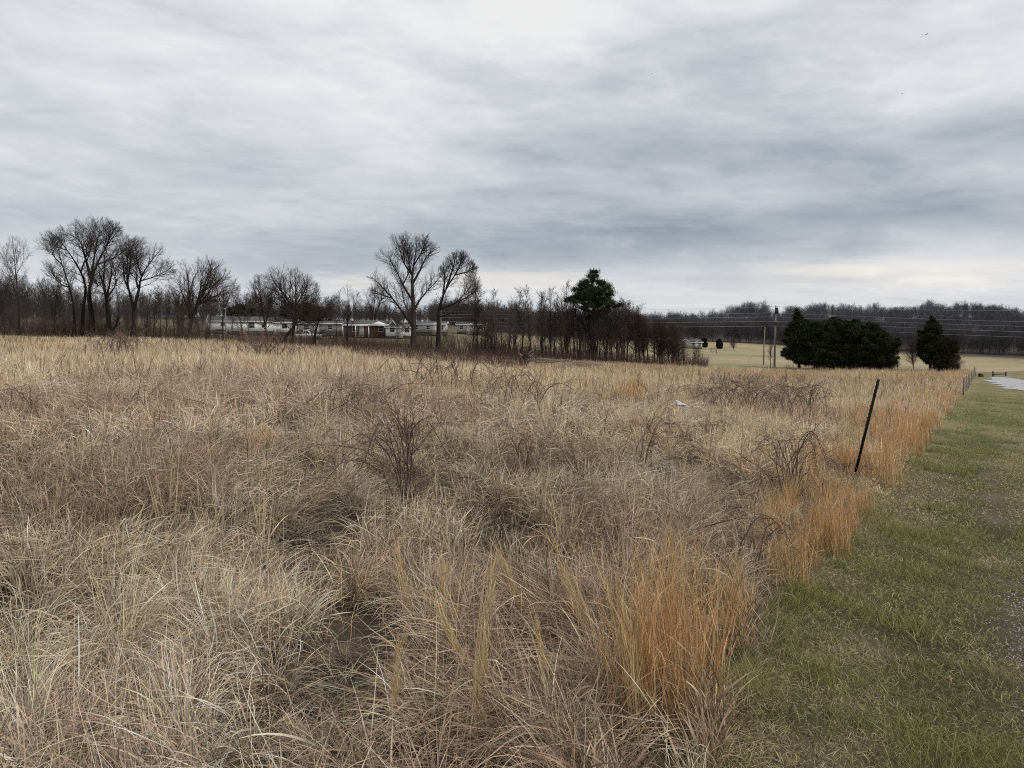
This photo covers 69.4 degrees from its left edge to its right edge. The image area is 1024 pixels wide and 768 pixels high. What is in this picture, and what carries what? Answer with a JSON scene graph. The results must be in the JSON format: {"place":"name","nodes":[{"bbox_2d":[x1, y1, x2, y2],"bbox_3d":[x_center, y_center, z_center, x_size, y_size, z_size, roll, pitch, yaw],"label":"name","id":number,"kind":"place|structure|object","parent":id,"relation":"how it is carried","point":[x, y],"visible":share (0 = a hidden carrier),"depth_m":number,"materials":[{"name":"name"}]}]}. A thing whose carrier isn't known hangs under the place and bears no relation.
{"place":"outdoors","nodes":[
{"label":"outdoors","id":0,"kind":"place"},
{"bbox_2d":[0,317,1023,767],"bbox_3d":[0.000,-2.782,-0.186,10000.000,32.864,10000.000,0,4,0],"label":"ground","id":1,"kind":"structure","parent":0,"point":[746,353],"depth_m":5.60,"materials":[{"name":"beige plant"}]},
{"bbox_2d":[0,236,32,333],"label":"bare tree","id":2,"kind":"object","parent":1,"relation":"on","point":[11,270],"visible":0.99,"depth_m":111.08,"materials":[{"name":"grey plant"}]},
{"bbox_2d":[0,376,64,420],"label":"bramble bush","id":3,"kind":"object","parent":1,"relation":"on","point":[32,402],"visible":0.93,"depth_m":10.97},
{"bbox_2d":[35,279,50,334],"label":"bare tree","id":4,"kind":"object","parent":1,"relation":"on","point":[44,310],"visible":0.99,"depth_m":108.79,"materials":[{"name":"grey plant"}]},
{"bbox_2d":[45,274,67,333],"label":"bare tree","id":5,"kind":"object","parent":1,"relation":"on","point":[55,305],"visible":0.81,"depth_m":109.89,"materials":[{"name":"grey plant"}]},
{"bbox_2d":[33,224,102,336],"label":"bare tree","id":6,"kind":"object","parent":1,"relation":"on","point":[58,251],"visible":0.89,"depth_m":106.79,"materials":[{"name":"grey plant"}]},
{"bbox_2d":[57,214,132,336],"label":"bare tree","id":7,"kind":"object","parent":1,"relation":"on","point":[106,230],"visible":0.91,"depth_m":106.07,"materials":[{"name":"grey plant"}]},
{"bbox_2d":[85,246,130,337],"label":"bare tree","id":8,"kind":"object","parent":1,"relation":"on","point":[103,279],"visible":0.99,"depth_m":103.43,"materials":[{"name":"grey plant"}]},
{"bbox_2d":[85,322,154,353],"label":"bramble bush","id":9,"kind":"object","parent":1,"relation":"on","point":[120,336],"visible":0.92,"depth_m":36.99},
{"bbox_2d":[114,235,177,337],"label":"bare tree","id":10,"kind":"object","parent":1,"relation":"on","point":[130,254],"visible":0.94,"depth_m":104.74,"materials":[{"name":"brown plant"}]},
{"bbox_2d":[144,285,167,335],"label":"bare tree","id":11,"kind":"object","parent":1,"relation":"on","point":[157,306],"visible":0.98,"depth_m":112.18,"materials":[{"name":"brown plant"}]},
{"bbox_2d":[165,255,241,339],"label":"bare tree","id":12,"kind":"object","parent":1,"relation":"on","point":[207,286],"visible":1,"depth_m":102.83,"materials":[{"name":"grey plant"}]},
{"bbox_2d":[210,279,239,338],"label":"bare tree","id":13,"kind":"object","parent":1,"relation":"on","point":[227,296],"visible":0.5,"depth_m":117.17,"materials":[{"name":"brown plant"}]},
{"bbox_2d":[206,316,272,335],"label":"white house","id":14,"kind":"structure","parent":1,"relation":"on","point":[217,322],"depth_m":159.35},
{"bbox_2d":[229,291,250,340],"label":"bare tree","id":15,"kind":"object","parent":1,"relation":"on","point":[239,315],"visible":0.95,"depth_m":117.83,"materials":[{"name":"brown plant"}]},
{"bbox_2d":[224,304,256,316],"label":"cedar tree","id":16,"kind":"object","parent":1,"relation":"on","point":[251,309],"visible":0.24,"depth_m":183.24,"materials":[{"name":"green plant"}]},
{"bbox_2d":[245,272,278,342],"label":"bare tree","id":17,"kind":"object","parent":1,"relation":"on","point":[253,284],"visible":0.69,"depth_m":101.38,"materials":[{"name":"brown plant"}]},
{"bbox_2d":[246,418,279,456],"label":"grass clump","id":18,"kind":"object","parent":1,"relation":"on","point":[263,437],"visible":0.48,"depth_m":8.30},
{"bbox_2d":[217,317,311,357],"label":"bramble bush","id":19,"kind":"object","parent":1,"relation":"on","point":[266,346],"visible":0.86,"depth_m":34.59,"materials":[{"name":"plant"}]},
{"bbox_2d":[0,267,560,337],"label":"back woods","id":20,"kind":"object","parent":1,"relation":"on","point":[25,301],"visible":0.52,"depth_m":225.07,"materials":[{"name":"plant"}]},
{"bbox_2d":[272,319,298,335],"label":"mobile home","id":21,"kind":"object","parent":1,"relation":"on","point":[278,328],"visible":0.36,"depth_m":162.68,"materials":[{"name":"white"}]},
{"bbox_2d":[252,264,324,343],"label":"bare tree","id":22,"kind":"object","parent":1,"relation":"on","point":[281,279],"visible":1,"depth_m":98.38,"materials":[{"name":"grey plant"}]},
{"bbox_2d":[8,306,579,321],"bbox_3d":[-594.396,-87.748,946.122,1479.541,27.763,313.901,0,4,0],"label":"ridge woods","id":23,"kind":"object","parent":1,"relation":"on","point":[289,317],"visible":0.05,"depth_m":876.88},
{"bbox_2d":[277,302,331,320],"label":"cedar tree","id":24,"kind":"object","parent":1,"relation":"on","point":[303,314],"visible":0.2,"depth_m":202.21,"materials":[{"name":"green plant"}]},
{"bbox_2d":[302,300,334,346],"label":"bare tree","id":25,"kind":"object","parent":1,"relation":"on","point":[316,323],"visible":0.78,"depth_m":99.58,"materials":[{"name":"brown plant"}]},
{"bbox_2d":[297,321,344,335],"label":"mobile home","id":26,"kind":"object","parent":1,"relation":"on","point":[330,325],"visible":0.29,"depth_m":165.24,"materials":[{"name":"grey"}]},
{"bbox_2d":[334,287,363,342],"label":"bare tree","id":27,"kind":"object","parent":1,"relation":"on","point":[348,308],"visible":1,"depth_m":97.68,"materials":[{"name":"brown plant"}]},
{"bbox_2d":[277,362,430,415],"bbox_3d":[-2.514,0.131,11.282,2.476,0.947,2.019,0,4,0],"label":"bramble bush","id":28,"kind":"object","parent":1,"relation":"on","point":[352,395],"visible":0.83,"depth_m":11.29,"materials":[{"name":"plant"}]},
{"bbox_2d":[342,320,395,337],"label":"mobile home","id":29,"kind":"object","parent":1,"relation":"on","point":[367,326],"visible":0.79,"depth_m":159.34,"materials":[{"name":"brick"}]},
{"bbox_2d":[359,285,389,319],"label":"bare tree","id":30,"kind":"object","parent":1,"relation":"on","point":[373,308],"visible":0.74,"depth_m":188.65,"materials":[{"name":"brown plant"}]},
{"bbox_2d":[275,370,489,521],"bbox_3d":[-0.989,0.533,6.128,1.575,1.302,2.018,1,4,21],"label":"bramble bush","id":31,"kind":"object","parent":1,"relation":"on","point":[409,436],"visible":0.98,"depth_m":5.88,"materials":[{"name":"plant"}]},
{"bbox_2d":[384,325,410,338],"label":"mobile home","id":32,"kind":"object","parent":1,"relation":"on","point":[392,332],"visible":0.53,"depth_m":157.41,"materials":[{"name":"white"}]},
{"bbox_2d":[385,618,412,744],"bbox_3d":[-0.462,1.198,2.987,0.130,0.558,0.104,0,4,0],"label":"grass plume","id":33,"kind":"object","parent":1,"relation":"on","point":[395,682],"depth_m":2.99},
{"bbox_2d":[389,525,414,642],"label":"grass plume","id":34,"kind":"object","parent":1,"relation":"on","point":[401,568],"depth_m":3.95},
{"bbox_2d":[366,230,450,348],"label":"bare tree","id":35,"kind":"object","parent":1,"relation":"on","point":[406,253],"visible":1,"depth_m":93.76,"materials":[{"name":"grey plant"}]},
{"bbox_2d":[409,321,448,335],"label":"mobile home","id":36,"kind":"object","parent":1,"relation":"on","point":[421,326],"visible":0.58,"depth_m":169.26,"materials":[{"name":"grey"}]},
{"bbox_2d":[369,342,503,390],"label":"bramble bush","id":37,"kind":"object","parent":1,"relation":"on","point":[447,367],"visible":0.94,"depth_m":17.09,"materials":[{"name":"plant"}]},
{"bbox_2d":[0,315,895,385],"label":"dead weeds","id":38,"kind":"object","parent":1,"relation":"on","point":[371,345],"visible":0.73,"depth_m":108.04,"materials":[{"name":"plant"}]},
{"bbox_2d":[417,585,491,711],"bbox_3d":[-0.252,1.173,3.267,0.339,0.564,0.175,0,4,0],"label":"grass plume","id":39,"kind":"object","parent":1,"relation":"on","point":[453,644],"depth_m":3.25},
{"bbox_2d":[435,249,481,352],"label":"bare tree","id":40,"kind":"object","parent":1,"relation":"on","point":[474,288],"visible":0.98,"depth_m":94.37,"materials":[{"name":"brown plant"}]},
{"bbox_2d":[455,322,486,335],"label":"mobile home","id":41,"kind":"object","parent":1,"relation":"on","point":[461,325],"visible":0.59,"depth_m":182.28,"materials":[{"name":"grey"}]},
{"bbox_2d":[462,282,486,349],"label":"bare tree","id":42,"kind":"object","parent":1,"relation":"on","point":[469,321],"visible":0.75,"depth_m":106.91,"materials":[{"name":"brown plant"}]},
{"bbox_2d":[464,284,486,353],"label":"bare tree","id":43,"kind":"object","parent":1,"relation":"on","point":[476,314],"visible":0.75,"depth_m":106.53,"materials":[{"name":"brown plant"}]},
{"bbox_2d":[0,332,951,512],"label":"weed twigs","id":44,"kind":"object","parent":1,"relation":"on","point":[214,368],"visible":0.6,"depth_m":14.88,"materials":[{"name":"plant"}]},
{"bbox_2d":[0,336,973,580],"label":"tall grass","id":45,"kind":"structure","parent":1,"relation":"on","point":[467,424],"depth_m":12.82,"materials":[{"name":"plant"}]},
{"bbox_2d":[470,537,505,763],"bbox_3d":[-0.094,1.035,2.830,0.131,0.902,0.114,-2,4,-30],"label":"grass plume","id":46,"kind":"object","parent":1,"relation":"on","point":[476,684],"depth_m":2.82,"materials":[{"name":"plant"}]},
{"bbox_2d":[476,306,499,352],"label":"bare tree","id":47,"kind":"object","parent":1,"relation":"on","point":[489,337],"visible":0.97,"depth_m":103.90,"materials":[{"name":"brown plant"}]},
{"bbox_2d":[490,492,513,548],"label":"weed stalk","id":48,"kind":"object","parent":1,"relation":"on","point":[500,533],"visible":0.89,"depth_m":5.49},
{"bbox_2d":[450,352,573,413],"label":"bramble bush","id":49,"kind":"object","parent":1,"relation":"on","point":[507,382],"visible":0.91,"depth_m":13.14,"materials":[{"name":"plant"}]},
{"bbox_2d":[490,532,533,638],"bbox_3d":[-0.004,1.090,3.984,0.248,0.619,0.153,2,4,27],"label":"grass plume","id":50,"kind":"object","parent":1,"relation":"on","point":[512,581],"depth_m":3.99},
{"bbox_2d":[475,414,551,474],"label":"bramble bush","id":51,"kind":"object","parent":1,"relation":"on","point":[519,450],"visible":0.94,"depth_m":7.81,"materials":[{"name":"plant"}]},
{"bbox_2d":[506,287,530,348],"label":"bare tree","id":52,"kind":"object","parent":1,"relation":"on","point":[518,311],"visible":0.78,"depth_m":113.15,"materials":[{"name":"brown plant"}]},
{"bbox_2d":[519,586,560,723],"bbox_3d":[0.126,1.127,2.942,0.206,0.682,0.139,0,4,0],"label":"grass plume","id":53,"kind":"object","parent":1,"relation":"on","point":[543,657],"depth_m":2.93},
{"bbox_2d":[532,300,549,355],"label":"bare tree","id":54,"kind":"object","parent":1,"relation":"on","point":[542,323],"visible":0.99,"depth_m":110.49,"materials":[{"name":"brown plant"}]},
{"bbox_2d":[528,289,553,352],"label":"bare tree","id":55,"kind":"object","parent":1,"relation":"on","point":[540,314],"visible":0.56,"depth_m":114.21,"materials":[{"name":"brown plant"}]},
{"bbox_2d":[542,287,555,340],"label":"bare tree","id":56,"kind":"object","parent":1,"relation":"on","point":[549,295],"visible":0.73,"depth_m":114.92,"materials":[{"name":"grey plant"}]},
{"bbox_2d":[550,296,579,355],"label":"bare tree","id":57,"kind":"object","parent":1,"relation":"on","point":[564,329],"visible":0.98,"depth_m":111.21,"materials":[{"name":"brown plant"}]},
{"bbox_2d":[539,525,602,658],"bbox_3d":[0.296,1.030,3.531,0.369,0.775,0.171,1,4,10],"label":"grass plume","id":58,"kind":"object","parent":1,"relation":"on","point":[574,595],"depth_m":3.54,"materials":[{"name":"plant"}]},
{"bbox_2d":[565,288,582,357],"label":"bare tree","id":59,"kind":"object","parent":1,"relation":"on","point":[573,328],"visible":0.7,"depth_m":113.81,"materials":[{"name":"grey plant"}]},
{"bbox_2d":[540,411,611,495],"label":"bramble bush","id":60,"kind":"object","parent":1,"relation":"on","point":[575,459],"visible":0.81,"depth_m":6.70,"materials":[{"name":"plant"}]},
{"bbox_2d":[570,300,590,359],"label":"bare tree","id":61,"kind":"object","parent":1,"relation":"on","point":[580,317],"visible":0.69,"depth_m":113.79,"materials":[{"name":"brown plant"}]},
{"bbox_2d":[563,268,624,359],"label":"pine tree","id":62,"kind":"object","parent":1,"relation":"on","point":[586,288],"visible":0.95,"depth_m":111.59,"materials":[{"name":"green plant"}]},
{"bbox_2d":[585,287,607,360],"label":"bare tree","id":63,"kind":"object","parent":1,"relation":"on","point":[595,327],"visible":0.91,"depth_m":112.00,"materials":[{"name":"brown plant"}]},
{"bbox_2d":[598,316,617,360],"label":"bare tree","id":64,"kind":"object","parent":1,"relation":"on","point":[606,340],"visible":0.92,"depth_m":113.21,"materials":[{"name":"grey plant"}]},
{"bbox_2d":[596,299,619,355],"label":"bare tree","id":65,"kind":"object","parent":1,"relation":"on","point":[608,325],"visible":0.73,"depth_m":113.38,"materials":[{"name":"brown plant"}]},
{"bbox_2d":[609,301,630,360],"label":"bare tree","id":66,"kind":"object","parent":1,"relation":"on","point":[621,330],"visible":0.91,"depth_m":113.53,"materials":[{"name":"brown plant"}]},
{"bbox_2d":[608,301,633,360],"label":"bare tree","id":67,"kind":"object","parent":1,"relation":"on","point":[619,330],"visible":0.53,"depth_m":116.91,"materials":[{"name":"brown plant"}]},
{"bbox_2d":[577,552,666,749],"bbox_3d":[0.491,1.047,2.977,0.453,0.814,0.306,-2,4,-23],"label":"grass clump","id":68,"kind":"object","parent":1,"relation":"on","point":[616,673],"visible":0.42,"depth_m":2.94,"materials":[{"name":"plant"}]},
{"bbox_2d":[611,372,646,401],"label":"grass clump","id":69,"kind":"object","parent":1,"relation":"on","point":[629,390],"visible":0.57,"depth_m":16.67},
{"bbox_2d":[614,577,646,765],"bbox_3d":[0.446,1.097,2.816,0.104,0.737,0.135,-1,4,-20],"label":"grass plume","id":70,"kind":"object","parent":1,"relation":"on","point":[633,686],"depth_m":2.80,"materials":[{"name":"plant"}]},
{"bbox_2d":[627,302,648,356],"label":"bare tree","id":71,"kind":"object","parent":1,"relation":"on","point":[636,313],"visible":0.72,"depth_m":116.04,"materials":[{"name":"brown plant"}]},
{"bbox_2d":[624,310,653,357],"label":"bare tree","id":72,"kind":"object","parent":1,"relation":"on","point":[642,335],"visible":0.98,"depth_m":115.27,"materials":[{"name":"brown plant"}]},
{"bbox_2d":[620,532,660,739],"bbox_3d":[0.527,1.020,2.933,0.169,0.877,0.115,-2,5,-32],"label":"grass plume","id":73,"kind":"object","parent":1,"relation":"on","point":[642,611],"depth_m":2.93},
{"bbox_2d":[570,501,741,750],"bbox_3d":[0.575,0.962,2.968,0.782,0.979,0.487,-3,5,-34],"label":"grass clump","id":74,"kind":"object","parent":1,"relation":"on","point":[669,630],"visible":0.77,"depth_m":2.97,"materials":[{"name":"plant"}]},
{"bbox_2d":[643,317,668,361],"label":"bare tree","id":75,"kind":"object","parent":1,"relation":"on","point":[655,336],"visible":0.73,"depth_m":115.01,"materials":[{"name":"brown plant"}]},
{"bbox_2d":[649,320,674,359],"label":"bare tree","id":76,"kind":"object","parent":1,"relation":"on","point":[662,331],"visible":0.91,"depth_m":114.28,"materials":[{"name":"brown plant"}]},
{"bbox_2d":[655,322,688,364],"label":"bare tree","id":77,"kind":"object","parent":1,"relation":"on","point":[672,343],"visible":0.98,"depth_m":112.72,"materials":[{"name":"brown plant"}]},
{"bbox_2d":[634,397,716,478],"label":"bramble bush","id":78,"kind":"object","parent":1,"relation":"on","point":[652,435],"visible":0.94,"depth_m":8.41,"materials":[{"name":"plant"}]},
{"bbox_2d":[667,412,736,438],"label":"bramble bush","id":79,"kind":"object","parent":1,"relation":"on","point":[705,425],"visible":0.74,"depth_m":11.64,"materials":[{"name":"plant"}]},
{"bbox_2d":[660,525,752,705],"bbox_3d":[0.862,1.028,3.224,0.324,0.811,0.528,4,5,44],"label":"grass clump","id":80,"kind":"object","parent":1,"relation":"on","point":[702,635],"visible":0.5,"depth_m":3.21,"materials":[{"name":"plant"}]},
{"bbox_2d":[423,296,1023,355],"bbox_3d":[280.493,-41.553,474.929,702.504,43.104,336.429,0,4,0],"label":"hillside woods","id":81,"kind":"object","parent":1,"relation":"on","point":[712,326],"visible":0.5,"depth_m":388.04,"materials":[{"name":"plant"}]},
{"bbox_2d":[679,367,786,407],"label":"bramble bush","id":82,"kind":"object","parent":1,"relation":"on","point":[728,398],"visible":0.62,"depth_m":19.07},
{"bbox_2d":[706,539,760,655],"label":"grass clump","id":83,"kind":"object","parent":1,"relation":"on","point":[726,583],"visible":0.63,"depth_m":3.81,"materials":[{"name":"plant"}]},
{"bbox_2d":[663,364,850,423],"bbox_3d":[6.108,0.036,19.422,4.723,1.727,4.801,0,4,0],"label":"bramble bush","id":84,"kind":"object","parent":1,"relation":"on","point":[787,393],"visible":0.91,"depth_m":18.73,"materials":[{"name":"plant"}]},
{"bbox_2d":[712,399,839,502],"bbox_3d":[2.831,0.747,7.798,1.291,1.185,1.295,2,4,29],"label":"bramble bush","id":85,"kind":"object","parent":1,"relation":"on","point":[804,441],"visible":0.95,"depth_m":7.59,"materials":[{"name":"plant"}]},
{"bbox_2d":[727,369,835,414],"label":"bramble bush","id":86,"kind":"object","parent":1,"relation":"on","point":[782,393],"visible":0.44,"depth_m":21.49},
{"bbox_2d":[736,470,838,583],"bbox_3d":[1.793,0.949,4.843,0.757,0.839,0.476,0,4,0],"label":"bramble bush","id":87,"kind":"object","parent":1,"relation":"on","point":[768,535],"visible":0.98,"depth_m":4.74,"materials":[{"name":"plant"}]},
{"bbox_2d":[780,307,815,368],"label":"cedar tree","id":88,"kind":"object","parent":1,"relation":"on","point":[798,322],"visible":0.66,"depth_m":117.18,"materials":[{"name":"green plant"}]},
{"bbox_2d":[769,375,837,408],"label":"bramble bush","id":89,"kind":"object","parent":1,"relation":"on","point":[797,393],"visible":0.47,"depth_m":23.07,"materials":[{"name":"plant"}]},
{"bbox_2d":[786,320,839,368],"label":"cedar tree","id":90,"kind":"object","parent":1,"relation":"on","point":[803,357],"visible":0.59,"depth_m":115.36,"materials":[{"name":"green plant"}]},
{"bbox_2d":[800,481,852,557],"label":"grass clump","id":91,"kind":"object","parent":1,"relation":"on","point":[827,512],"visible":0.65,"depth_m":6.02,"materials":[{"name":"plant"}]},
{"bbox_2d":[804,316,856,369],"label":"cedar tree","id":92,"kind":"object","parent":1,"relation":"on","point":[821,347],"visible":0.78,"depth_m":112.45,"materials":[{"name":"green plant"}]},
{"bbox_2d":[821,448,885,495],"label":"bramble bush","id":93,"kind":"object","parent":1,"relation":"on","point":[838,466],"visible":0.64,"depth_m":9.02,"materials":[{"name":"plant"}]},
{"bbox_2d":[829,318,882,369],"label":"cedar tree","id":94,"kind":"object","parent":1,"relation":"on","point":[856,324],"visible":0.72,"depth_m":111.23,"materials":[{"name":"green plant"}]},
{"bbox_2d":[750,387,964,572],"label":"golden grass","id":95,"kind":"structure","parent":1,"relation":"on","point":[926,421],"depth_m":9.61,"materials":[{"name":"plant"}]},
{"bbox_2d":[852,379,879,482],"bbox_3d":[4.752,0.776,10.035,0.519,1.683,0.051,-2,4,-22],"label":"fence post","id":96,"kind":"object","parent":1,"relation":"on","point":[867,423],"visible":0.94,"depth_m":10.03,"materials":[{"name":"metal"}]},
{"bbox_2d":[842,321,898,369],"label":"cedar tree","id":97,"kind":"object","parent":1,"relation":"on","point":[869,327],"visible":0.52,"depth_m":110.40,"materials":[{"name":"green plant"}]},
{"bbox_2d":[864,329,901,369],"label":"cedar tree","id":98,"kind":"object","parent":1,"relation":"on","point":[888,346],"visible":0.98,"depth_m":108.72,"materials":[{"name":"green plant"}]},
{"bbox_2d":[871,429,904,477],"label":"grass clump","id":99,"kind":"object","parent":1,"relation":"on","point":[887,452],"visible":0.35,"depth_m":11.11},
{"bbox_2d":[902,339,919,366],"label":"bare tree","id":100,"kind":"object","parent":1,"relation":"on","point":[911,344],"visible":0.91,"depth_m":111.99,"materials":[{"name":"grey plant"}]},
{"bbox_2d":[914,314,944,369],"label":"cedar tree","id":101,"kind":"object","parent":1,"relation":"on","point":[932,331],"visible":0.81,"depth_m":107.32,"materials":[{"name":"green plant"}]},
{"bbox_2d":[929,337,960,371],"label":"cedar tree","id":102,"kind":"object","parent":1,"relation":"on","point":[946,348],"visible":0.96,"depth_m":103.17,"materials":[{"name":"green plant"}]},
{"bbox_2d":[984,377,1023,389],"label":"gravel drive","id":103,"kind":"structure","parent":1,"relation":"on","point":[1011,383],"depth_m":69.27,"materials":[{"name":"gravel"}]},
{"bbox_2d":[0,0,1023,321],"label":"sky","id":104,"kind":"structure","parent":0,"point":[698,155],"materials":[{"name":"grey"}]},
{"bbox_2d":[641,371,1023,767],"bbox_3d":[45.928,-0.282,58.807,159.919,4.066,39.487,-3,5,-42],"label":"mown path","id":105,"kind":"structure","parent":0,"point":[977,385],"depth_m":4.26,"materials":[{"name":"plant"}]},
{"bbox_2d":[759,512,819,598],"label":"grass clump","id":106,"kind":"object","parent":105,"relation":"on","point":[786,552],"visible":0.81,"depth_m":4.83,"materials":[{"name":"plant"}]},
{"bbox_2d":[882,415,926,457],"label":"grass clump","id":107,"kind":"object","parent":105,"relation":"on","point":[916,444],"visible":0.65,"depth_m":14.05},
{"bbox_2d":[883,568,1023,742],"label":"gravel","id":108,"kind":"structure","parent":105,"relation":"on","point":[1020,627],"depth_m":4.47,"materials":[{"name":"stone"}]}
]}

